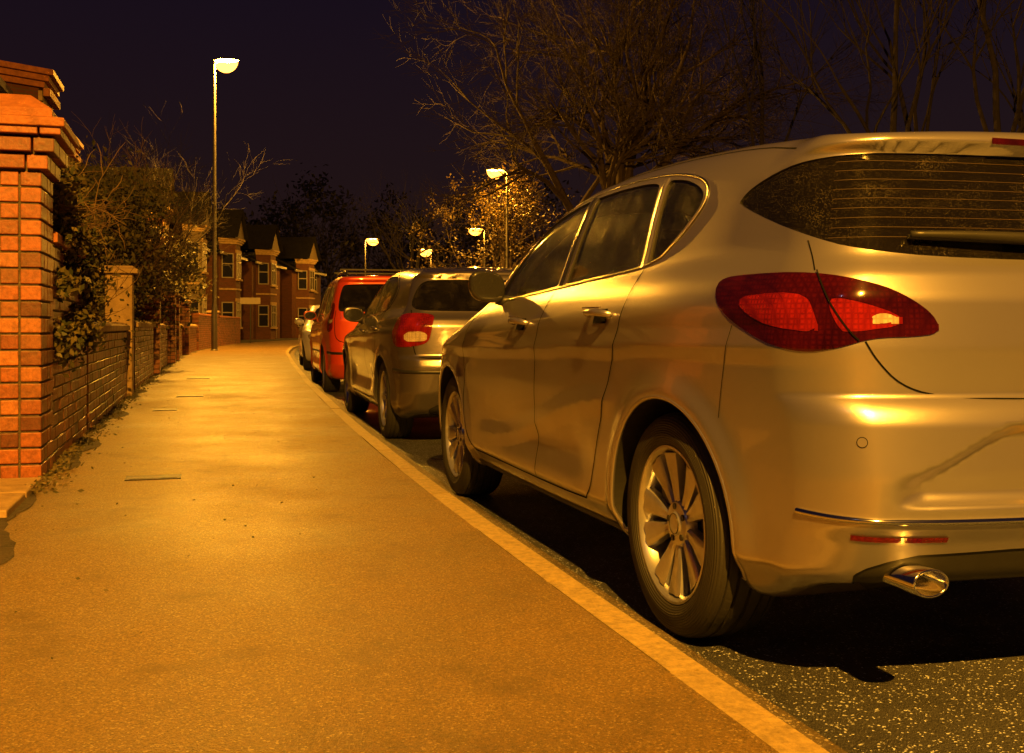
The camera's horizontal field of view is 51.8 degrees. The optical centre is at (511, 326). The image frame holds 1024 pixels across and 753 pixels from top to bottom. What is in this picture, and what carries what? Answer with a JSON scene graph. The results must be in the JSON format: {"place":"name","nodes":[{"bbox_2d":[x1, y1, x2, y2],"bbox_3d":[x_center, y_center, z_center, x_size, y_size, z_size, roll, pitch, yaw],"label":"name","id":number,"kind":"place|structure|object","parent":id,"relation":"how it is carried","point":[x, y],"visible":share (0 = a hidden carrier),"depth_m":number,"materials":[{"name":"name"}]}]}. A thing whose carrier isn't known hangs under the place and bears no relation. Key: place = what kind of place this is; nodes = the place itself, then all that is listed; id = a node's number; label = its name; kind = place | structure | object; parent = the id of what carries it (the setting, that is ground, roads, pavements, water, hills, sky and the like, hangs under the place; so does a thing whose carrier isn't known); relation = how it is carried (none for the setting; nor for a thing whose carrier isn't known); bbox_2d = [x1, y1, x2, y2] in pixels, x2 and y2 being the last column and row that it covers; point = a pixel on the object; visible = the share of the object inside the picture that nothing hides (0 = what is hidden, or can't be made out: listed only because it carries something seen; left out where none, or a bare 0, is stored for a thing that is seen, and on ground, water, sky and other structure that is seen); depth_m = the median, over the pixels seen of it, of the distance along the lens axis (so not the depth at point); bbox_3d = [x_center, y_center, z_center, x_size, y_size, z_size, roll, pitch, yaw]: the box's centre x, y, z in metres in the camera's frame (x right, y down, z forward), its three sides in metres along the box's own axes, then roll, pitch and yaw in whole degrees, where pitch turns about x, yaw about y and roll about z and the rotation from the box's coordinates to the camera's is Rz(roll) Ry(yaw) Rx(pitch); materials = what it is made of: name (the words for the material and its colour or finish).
{"place":"outdoors","nodes":[
{"label":"outdoors","id":0,"kind":"place"},
{"bbox_2d":[69,136,83,162],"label":"bay cornice","id":1,"kind":"structure","parent":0,"point":[77,151],"depth_m":26.67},
{"bbox_2d":[183,231,205,312],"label":"bay walls","id":2,"kind":"structure","parent":0,"point":[196,238],"depth_m":50.84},
{"bbox_2d":[182,223,211,284],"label":"bay cornice","id":3,"kind":"structure","parent":2,"relation":"attached to","point":[202,227],"depth_m":50.74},
{"bbox_2d":[219,243,239,316],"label":"bay walls","id":4,"kind":"structure","parent":0,"point":[228,295],"depth_m":58.44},
{"bbox_2d":[218,237,244,290],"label":"bay cornice","id":5,"kind":"structure","parent":4,"relation":"attached to","point":[223,240],"depth_m":58.36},
{"bbox_2d":[240,262,279,339],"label":"walls","id":6,"kind":"structure","parent":0,"point":[248,278],"depth_m":66.18,"materials":[{"name":"red brick"}]},
{"bbox_2d":[216,241,283,266],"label":"roof","id":7,"kind":"structure","parent":6,"relation":"on","point":[249,257],"depth_m":66.81,"materials":[{"name":"tile"}]},
{"bbox_2d":[255,261,286,269],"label":"gutter and fascia","id":8,"kind":"object","parent":7,"relation":"attached to","point":[277,266],"visible":0.71,"depth_m":70.52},
{"bbox_2d":[258,263,276,337],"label":"window frames","id":9,"kind":"structure","parent":6,"relation":"attached to","point":[275,271],"depth_m":67.55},
{"bbox_2d":[259,264,274,325],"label":"window glass","id":10,"kind":"object","parent":9,"relation":"in","point":[263,319],"visible":0.65,"depth_m":67.24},
{"bbox_2d":[270,260,277,328],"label":"sills and lintels","id":11,"kind":"structure","parent":6,"relation":"attached to","point":[275,262],"depth_m":67.90,"materials":[{"name":"stone"}]},
{"bbox_2d":[256,255,275,339],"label":"bay walls","id":12,"kind":"structure","parent":0,"point":[265,333],"depth_m":67.30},
{"bbox_2d":[255,249,279,294],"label":"bay cornice","id":13,"kind":"structure","parent":12,"relation":"attached to","point":[267,252],"depth_m":67.21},
{"bbox_2d":[240,338,298,342],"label":"garden ground","id":14,"kind":"structure","parent":0,"point":[248,341],"depth_m":62.08,"materials":[{"name":"soil"}]},
{"bbox_2d":[0,82,39,98],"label":"bay walls","id":15,"kind":"structure","parent":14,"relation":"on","point":[23,89],"depth_m":18.98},
{"bbox_2d":[0,60,63,109],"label":"bay cornice","id":16,"kind":"structure","parent":15,"relation":"attached to","point":[47,82],"depth_m":19.01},
{"bbox_2d":[38,90,52,109],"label":"sills and lintels","id":17,"kind":"structure","parent":15,"relation":"attached to","point":[41,98],"depth_m":19.19,"materials":[{"name":"stone"}]},
{"bbox_2d":[0,477,41,517],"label":"stone threshold","id":18,"kind":"object","parent":14,"relation":"on","point":[15,493],"visible":0.86,"depth_m":4.91,"materials":[{"name":"stone"}]},
{"bbox_2d":[0,134,50,477],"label":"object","id":19,"kind":"object","parent":14,"relation":"on","point":[19,333],"depth_m":5.49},
{"bbox_2d":[0,124,74,478],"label":"bricks","id":20,"kind":"object","parent":14,"relation":"on","point":[53,147],"visible":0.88,"depth_m":5.48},
{"bbox_2d":[0,93,78,148],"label":"cap stone","id":21,"kind":"object","parent":20,"relation":"on","point":[17,109],"visible":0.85,"depth_m":5.43,"materials":[{"name":"stone"}]},
{"bbox_2d":[51,246,85,454],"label":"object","id":22,"kind":"object","parent":14,"relation":"on","point":[66,371],"depth_m":6.66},
{"bbox_2d":[51,231,85,258],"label":"coping stones","id":23,"kind":"object","parent":22,"relation":"on","point":[57,241],"visible":0.16,"depth_m":6.15,"materials":[{"name":"brick"}]},
{"bbox_2d":[51,143,146,377],"bbox_3d":[-3.018,-0.531,7.113,1.118,1.671,2.649,0,0,-14],"label":"ivy plant","id":24,"kind":"object","parent":23,"relation":"on","point":[71,225],"visible":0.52,"depth_m":6.63,"materials":[{"name":"green plant"}]},
{"bbox_2d":[51,247,86,461],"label":"bricks","id":25,"kind":"object","parent":14,"relation":"on","point":[62,414],"visible":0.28,"depth_m":6.69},
{"bbox_2d":[86,331,125,423],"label":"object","id":26,"kind":"object","parent":14,"relation":"on","point":[104,367],"visible":0.14,"depth_m":9.58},
{"bbox_2d":[86,321,129,331],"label":"coping stones","id":27,"kind":"object","parent":26,"relation":"on","point":[113,326],"visible":0.41,"depth_m":9.87,"materials":[{"name":"stone"}]},
{"bbox_2d":[68,163,142,321],"bbox_3d":[-3.574,-0.509,8.175,1.317,1.537,1.646,0,0,-25],"label":"ivy plant","id":28,"kind":"object","parent":27,"relation":"on","point":[110,248],"visible":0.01,"depth_m":8.39,"materials":[{"name":"green plant"}]},
{"bbox_2d":[86,332,126,431],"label":"bricks","id":29,"kind":"object","parent":14,"relation":"on","point":[94,394],"visible":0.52,"depth_m":9.48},
{"bbox_2d":[89,247,143,357],"bbox_3d":[-4.581,-0.255,10.453,1.685,1.574,3.400,0,0,-17],"label":"garden shrub","id":30,"kind":"object","parent":14,"relation":"on","point":[111,311],"visible":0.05,"depth_m":10.14,"materials":[{"name":"green plant"}]},
{"bbox_2d":[99,265,139,395],"bbox_3d":[-4.579,0.045,12.316,0.420,1.510,0.420,0,0,-16],"label":"stone gatepost","id":31,"kind":"object","parent":14,"relation":"on","point":[117,304],"visible":0.54,"depth_m":12.19,"materials":[{"name":"stone"}]},
{"bbox_2d":[60,136,193,327],"bbox_3d":[-6.663,-1.220,16.752,3.331,3.396,4.275,0,0,-34],"label":"garden shrub","id":32,"kind":"object","parent":14,"relation":"on","point":[98,177],"visible":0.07,"depth_m":16.27,"materials":[{"name":"green plant"}]},
{"bbox_2d":[79,166,175,211],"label":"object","id":33,"kind":"structure","parent":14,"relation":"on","point":[157,170],"depth_m":43.45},
{"bbox_2d":[61,160,211,328],"bbox_3d":[-5.883,-0.980,14.569,3.233,2.684,3.733,0,0,0],"label":"garden shrub","id":34,"kind":"object","parent":14,"relation":"on","point":[139,198],"visible":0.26,"depth_m":13.78,"materials":[{"name":"green plant"}]},
{"bbox_2d":[65,113,221,294],"bbox_3d":[-6.846,-1.375,17.955,3.608,4.749,4.153,0,0,0],"label":"bare tree","id":35,"kind":"object","parent":14,"relation":"on","point":[158,236],"visible":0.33,"depth_m":18.43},
{"bbox_2d":[134,330,152,384],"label":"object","id":36,"kind":"object","parent":14,"relation":"on","point":[143,351],"visible":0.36,"depth_m":15.16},
{"bbox_2d":[134,326,153,388],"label":"bricks","id":37,"kind":"object","parent":14,"relation":"on","point":[141,332],"visible":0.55,"depth_m":15.01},
{"bbox_2d":[134,320,155,326],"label":"coping stones","id":38,"kind":"object","parent":37,"relation":"on","point":[137,323],"visible":0.48,"depth_m":14.50,"materials":[{"name":"stone"}]},
{"bbox_2d":[89,158,201,340],"bbox_3d":[-7.731,-1.186,20.272,3.397,4.214,4.823,0,0,-16],"label":"garden shrub","id":39,"kind":"object","parent":14,"relation":"on","point":[185,272],"visible":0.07,"depth_m":20.54,"materials":[{"name":"green plant"}]},
{"bbox_2d":[138,300,153,372],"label":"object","id":40,"kind":"object","parent":14,"relation":"on","point":[153,329],"visible":0.14,"depth_m":17.91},
{"bbox_2d":[135,295,164,300],"bbox_3d":[-6.258,-0.495,18.077,0.570,0.090,0.570,0,0,-16],"label":"cap stone","id":41,"kind":"object","parent":40,"relation":"on","point":[154,297],"visible":0.34,"depth_m":17.84,"materials":[{"name":"stone"}]},
{"bbox_2d":[135,300,160,373],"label":"bricks","id":42,"kind":"object","parent":14,"relation":"on","point":[157,350],"visible":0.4,"depth_m":17.91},
{"bbox_2d":[138,219,179,314],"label":"garden shrub","id":43,"kind":"object","parent":14,"relation":"on","point":[157,257],"visible":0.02,"depth_m":23.68,"materials":[{"name":"green plant"}]},
{"bbox_2d":[78,122,247,275],"bbox_3d":[-9.548,-2.102,25.669,5.866,6.204,5.214,0,0,0],"label":"bare tree","id":44,"kind":"object","parent":14,"relation":"on","point":[170,208],"visible":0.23,"depth_m":25.96,"materials":[{"name":"brown plant"}]},
{"bbox_2d":[160,328,167,366],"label":"bricks","id":45,"kind":"object","parent":14,"relation":"on","point":[164,346],"visible":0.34,"depth_m":21.02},
{"bbox_2d":[160,295,175,362],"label":"bricks","id":46,"kind":"object","parent":14,"relation":"on","point":[173,345],"visible":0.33,"depth_m":23.11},
{"bbox_2d":[161,295,175,363],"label":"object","id":47,"kind":"object","parent":14,"relation":"on","point":[170,336],"visible":0.21,"depth_m":23.12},
{"bbox_2d":[146,219,194,312],"bbox_3d":[-11.291,-1.448,30.774,3.927,4.337,6.282,0,0,-29],"label":"garden shrub","id":48,"kind":"object","parent":14,"relation":"on","point":[171,284],"visible":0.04,"depth_m":30.46,"materials":[{"name":"green plant"}]},
{"bbox_2d":[176,297,179,360],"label":"bricks","id":49,"kind":"object","parent":14,"relation":"on","point":[178,333],"visible":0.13,"depth_m":25.03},
{"bbox_2d":[179,327,181,355],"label":"bricks","id":50,"kind":"object","parent":14,"relation":"on","point":[180,349],"visible":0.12,"depth_m":28.86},
{"bbox_2d":[81,100,281,287],"bbox_3d":[-12.364,-3.534,37.234,8.489,9.068,8.254,0,0,-25],"label":"bare tree","id":51,"kind":"object","parent":14,"relation":"on","point":[205,233],"visible":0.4,"depth_m":36.74,"materials":[{"name":"brown plant"}]},
{"bbox_2d":[179,303,189,354],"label":"bricks","id":52,"kind":"object","parent":14,"relation":"on","point":[185,342],"visible":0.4,"depth_m":30.41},
{"bbox_2d":[180,304,189,351],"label":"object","id":53,"kind":"object","parent":14,"relation":"on","point":[185,316],"visible":0.21,"depth_m":30.42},
{"bbox_2d":[153,225,218,317],"bbox_3d":[-12.174,-1.484,37.992,3.234,4.160,6.065,0,0,-9],"label":"garden shrub","id":54,"kind":"object","parent":14,"relation":"on","point":[203,286],"visible":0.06,"depth_m":37.60,"materials":[{"name":"green plant"}]},
{"bbox_2d":[167,191,212,227],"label":"bay gable","id":55,"kind":"structure","parent":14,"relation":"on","point":[208,211],"depth_m":51.05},
{"bbox_2d":[190,327,196,352],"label":"bricks","id":56,"kind":"object","parent":14,"relation":"on","point":[194,332],"visible":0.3,"depth_m":34.30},
{"bbox_2d":[192,316,210,349],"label":"bricks","id":57,"kind":"object","parent":14,"relation":"on","point":[198,320],"visible":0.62,"depth_m":38.04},
{"bbox_2d":[191,313,210,316],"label":"coping stones","id":58,"kind":"object","parent":57,"relation":"on","point":[198,314],"visible":0.67,"depth_m":36.82,"materials":[{"name":"stone"}]},
{"bbox_2d":[197,316,210,347],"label":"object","id":59,"kind":"object","parent":14,"relation":"on","point":[204,330],"visible":0.21,"depth_m":39.37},
{"bbox_2d":[206,252,218,313],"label":"walls","id":60,"kind":"structure","parent":14,"relation":"on","point":[208,290],"depth_m":57.39,"materials":[{"name":"red brick"}]},
{"bbox_2d":[169,228,243,257],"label":"roof","id":61,"kind":"structure","parent":60,"relation":"on","point":[217,246],"depth_m":57.40,"materials":[{"name":"tile"}]},
{"bbox_2d":[221,253,240,326],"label":"window frames","id":62,"kind":"structure","parent":60,"relation":"attached to","point":[237,277],"depth_m":58.50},
{"bbox_2d":[223,254,239,316],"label":"window glass","id":63,"kind":"object","parent":62,"relation":"in","point":[227,307],"visible":0.51,"depth_m":58.37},
{"bbox_2d":[235,250,242,328],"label":"sills and lintels","id":64,"kind":"structure","parent":60,"relation":"attached to","point":[238,252],"depth_m":59.05,"materials":[{"name":"stone"}]},
{"bbox_2d":[209,313,218,345],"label":"bricks","id":65,"kind":"object","parent":14,"relation":"on","point":[217,326],"visible":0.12,"depth_m":44.20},
{"bbox_2d":[181,209,248,240],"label":"bay gable","id":66,"kind":"structure","parent":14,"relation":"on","point":[238,228],"depth_m":58.74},
{"bbox_2d":[219,318,239,345],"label":"bricks","id":67,"kind":"object","parent":14,"relation":"on","point":[235,330],"visible":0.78,"depth_m":48.06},
{"bbox_2d":[219,318,239,343],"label":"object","id":68,"kind":"object","parent":14,"relation":"on","point":[229,331],"visible":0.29,"depth_m":47.76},
{"bbox_2d":[240,225,282,251],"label":"bay gable","id":69,"kind":"structure","parent":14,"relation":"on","point":[265,237],"depth_m":67.57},
{"bbox_2d":[276,237,321,260],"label":"bay gable","id":70,"kind":"structure","parent":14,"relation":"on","point":[294,248],"depth_m":76.83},
{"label":"walls","id":71,"kind":"object","parent":14,"relation":"on","visible":0},
{"bbox_2d":[185,242,206,313],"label":"window frames","id":72,"kind":"structure","parent":71,"relation":"attached to","point":[203,302],"depth_m":51.06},
{"bbox_2d":[187,243,205,323],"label":"window glass","id":73,"kind":"object","parent":72,"relation":"in","point":[194,304],"visible":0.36,"depth_m":50.74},
{"bbox_2d":[201,238,208,297],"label":"sills and lintels","id":74,"kind":"structure","parent":71,"relation":"attached to","point":[205,273],"depth_m":51.31,"materials":[{"name":"stone"}]},
{"bbox_2d":[280,270,320,337],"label":"walls","id":75,"kind":"structure","parent":0,"point":[287,303],"depth_m":75.50,"materials":[{"name":"red brick"}]},
{"bbox_2d":[276,258,324,273],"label":"roof","id":76,"kind":"structure","parent":75,"relation":"on","point":[289,264],"depth_m":75.90,"materials":[{"name":"tile"}]},
{"bbox_2d":[298,270,316,326],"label":"window frames","id":77,"kind":"structure","parent":75,"relation":"attached to","point":[310,277],"depth_m":76.72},
{"bbox_2d":[299,271,315,325],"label":"window glass","id":78,"kind":"object","parent":77,"relation":"in","point":[302,282],"visible":0.5,"depth_m":76.44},
{"bbox_2d":[296,263,313,337],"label":"bay walls","id":79,"kind":"structure","parent":0,"point":[303,303],"depth_m":76.47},
{"bbox_2d":[295,259,317,298],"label":"bay cornice","id":80,"kind":"structure","parent":79,"relation":"attached to","point":[308,261],"depth_m":76.46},
{"bbox_2d":[0,340,777,752],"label":"pavement","id":81,"kind":"structure","parent":0,"point":[422,622],"depth_m":2.93,"materials":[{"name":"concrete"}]},
{"bbox_2d":[0,347,210,564],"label":"wall foot silt","id":82,"kind":"object","parent":81,"relation":"on","point":[7,544],"depth_m":4.87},
{"bbox_2d":[124,474,181,480],"bbox_3d":[-1.901,0.796,5.600,0.280,0.007,0.160,0,0,-16],"label":"utility cover","id":83,"kind":"object","parent":81,"relation":"on","point":[152,477],"visible":1,"depth_m":5.56,"materials":[{"name":"metal"}]},
{"bbox_2d":[153,408,177,410],"bbox_3d":[-3.350,0.796,10.200,0.220,0.007,0.300,0,0,-16],"label":"utility cover","id":84,"kind":"object","parent":81,"relation":"on","point":[164,409],"visible":1,"depth_m":10.15,"materials":[{"name":"metal"}]},
{"bbox_2d":[176,394,203,396],"bbox_3d":[-3.750,0.796,12.300,0.300,0.007,0.500,0,0,-16],"label":"utility cover","id":85,"kind":"object","parent":81,"relation":"on","point":[190,395],"visible":1,"depth_m":12.22,"materials":[{"name":"metal"}]},
{"bbox_2d":[186,377,210,378],"bbox_3d":[-4.900,0.796,16.500,0.350,0.007,0.500,0,0,-14],"label":"utility cover","id":86,"kind":"object","parent":81,"relation":"on","point":[198,377],"visible":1,"depth_m":16.44,"materials":[{"name":"metal"}]},
{"bbox_2d":[211,57,238,350],"bbox_3d":[-9.796,-4.199,35.980,0.968,9.997,0.519,0,0,0],"label":"street lamp","id":87,"kind":"object","parent":81,"relation":"on","point":[214,338],"visible":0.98,"depth_m":35.95,"materials":[{"name":"metal"}]},
{"bbox_2d":[240,298,259,342],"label":"street sign","id":88,"kind":"object","parent":81,"relation":"on","point":[250,301],"visible":0.78,"depth_m":52.46,"materials":[{"name":"white metal"}]},
{"bbox_2d":[15,357,523,658],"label":"weeds and leaf litter","id":89,"kind":"object","parent":81,"relation":"on","point":[42,484],"visible":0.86,"depth_m":6.66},
{"bbox_2d":[364,237,377,275],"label":"street lamp","id":90,"kind":"object","parent":81,"relation":"on","point":[365,253],"visible":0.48,"depth_m":73.96,"materials":[{"name":"metal"}]},
{"bbox_2d":[0,0,1023,299],"label":"sky","id":91,"kind":"structure","parent":0,"point":[309,85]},
{"bbox_2d":[294,349,1023,752],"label":"road","id":92,"kind":"structure","parent":0,"point":[886,669],"depth_m":2.98,"materials":[{"name":"asphalt"}]},
{"bbox_2d":[295,305,319,369],"bbox_3d":[-3.847,0.188,23.689,2.040,1.424,4.238,0,0,-13],"label":"hatchback car","id":93,"kind":"object","parent":92,"relation":"on","point":[304,343],"visible":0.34,"depth_m":22.47,"materials":[{"name":"white paint"}]},
{"bbox_2d":[304,269,406,391],"bbox_3d":[-2.107,0.044,16.089,2.040,1.712,4.246,0,0,-14],"label":"people carrier car","id":94,"kind":"object","parent":92,"relation":"on","point":[332,327],"visible":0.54,"depth_m":14.16,"materials":[{"name":"red paint"}]},
{"bbox_2d":[343,245,515,437],"bbox_3d":[-0.568,0.126,10.069,2.000,1.549,4.245,0,0,-15],"label":"hatchback car","id":95,"kind":"object","parent":92,"relation":"on","point":[410,322],"visible":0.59,"depth_m":8.17,"materials":[{"name":"grey paint"}]},
{"bbox_2d":[286,345,829,752],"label":"kerb","id":96,"kind":"structure","parent":92,"relation":"on","point":[777,734],"depth_m":2.80,"materials":[{"name":"stone"}]},
{"bbox_2d":[290,348,847,752],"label":"gutter grit","id":97,"kind":"object","parent":92,"relation":"on","point":[794,723],"visible":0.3,"depth_m":3.29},
{"bbox_2d":[438,131,1023,637],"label":"hatchback car","id":98,"kind":"object","parent":92,"relation":"on","point":[736,391],"visible":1,"depth_m":2.68,"materials":[{"name":"silver metal"}]},
{"label":"ground","id":99,"kind":"structure","parent":0,"visible":0},
{"bbox_2d":[216,163,585,297],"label":"distant trees","id":100,"kind":"object","parent":99,"relation":"on","point":[293,216],"visible":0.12,"depth_m":109.90,"materials":[{"name":"green plant"}]},
{"bbox_2d":[353,168,483,272],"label":"bare tree","id":101,"kind":"object","parent":99,"relation":"on","point":[412,243],"visible":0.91,"depth_m":69.92,"materials":[{"name":"brown plant"}]},
{"bbox_2d":[371,0,938,260],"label":"bare tree","id":102,"kind":"object","parent":99,"relation":"on","point":[632,130],"visible":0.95,"depth_m":31.08,"materials":[{"name":"brown plant"}]},
{"bbox_2d":[629,0,908,156],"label":"bare tree","id":103,"kind":"object","parent":99,"relation":"on","point":[755,48],"visible":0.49,"depth_m":30.61,"materials":[{"name":"brown plant"}]},
{"bbox_2d":[673,0,958,133],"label":"bare tree","id":104,"kind":"object","parent":99,"relation":"on","point":[896,84],"visible":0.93,"depth_m":24.00,"materials":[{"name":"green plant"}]},
{"bbox_2d":[819,0,1017,131],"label":"bare tree","id":105,"kind":"object","parent":99,"relation":"on","point":[929,107],"visible":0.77,"depth_m":26.22,"materials":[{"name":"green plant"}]},
{"bbox_2d":[874,0,1023,132],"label":"bare tree","id":106,"kind":"object","parent":99,"relation":"on","point":[1021,116],"visible":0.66,"depth_m":27.11,"materials":[{"name":"brown plant"}]},
{"bbox_2d":[926,0,1023,132],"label":"bare tree","id":107,"kind":"object","parent":99,"relation":"on","point":[995,71],"visible":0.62,"depth_m":23.98,"materials":[{"name":"brown plant"}]},
{"label":"far pavement","id":108,"kind":"structure","parent":0,"visible":0},
{"bbox_2d":[406,155,581,267],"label":"leafy tree","id":109,"kind":"object","parent":108,"relation":"on","point":[502,253],"visible":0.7,"depth_m":42.75,"materials":[{"name":"green plant"}]},
{"bbox_2d":[487,168,508,267],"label":"street lamp","id":110,"kind":"object","parent":108,"relation":"on","point":[507,230],"visible":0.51,"depth_m":41.55,"materials":[{"name":"metal"}]},
{"bbox_3d":[-13.710,-4.805,19.614,10.192,1.190,8.810,0,0,0],"label":"roof","id":111,"kind":"object","parent":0,"visible":0},
{"bbox_2d":[0,77,12,93],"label":"gutter and fascia","id":112,"kind":"object","parent":111,"relation":"attached to","point":[5,88],"depth_m":18.18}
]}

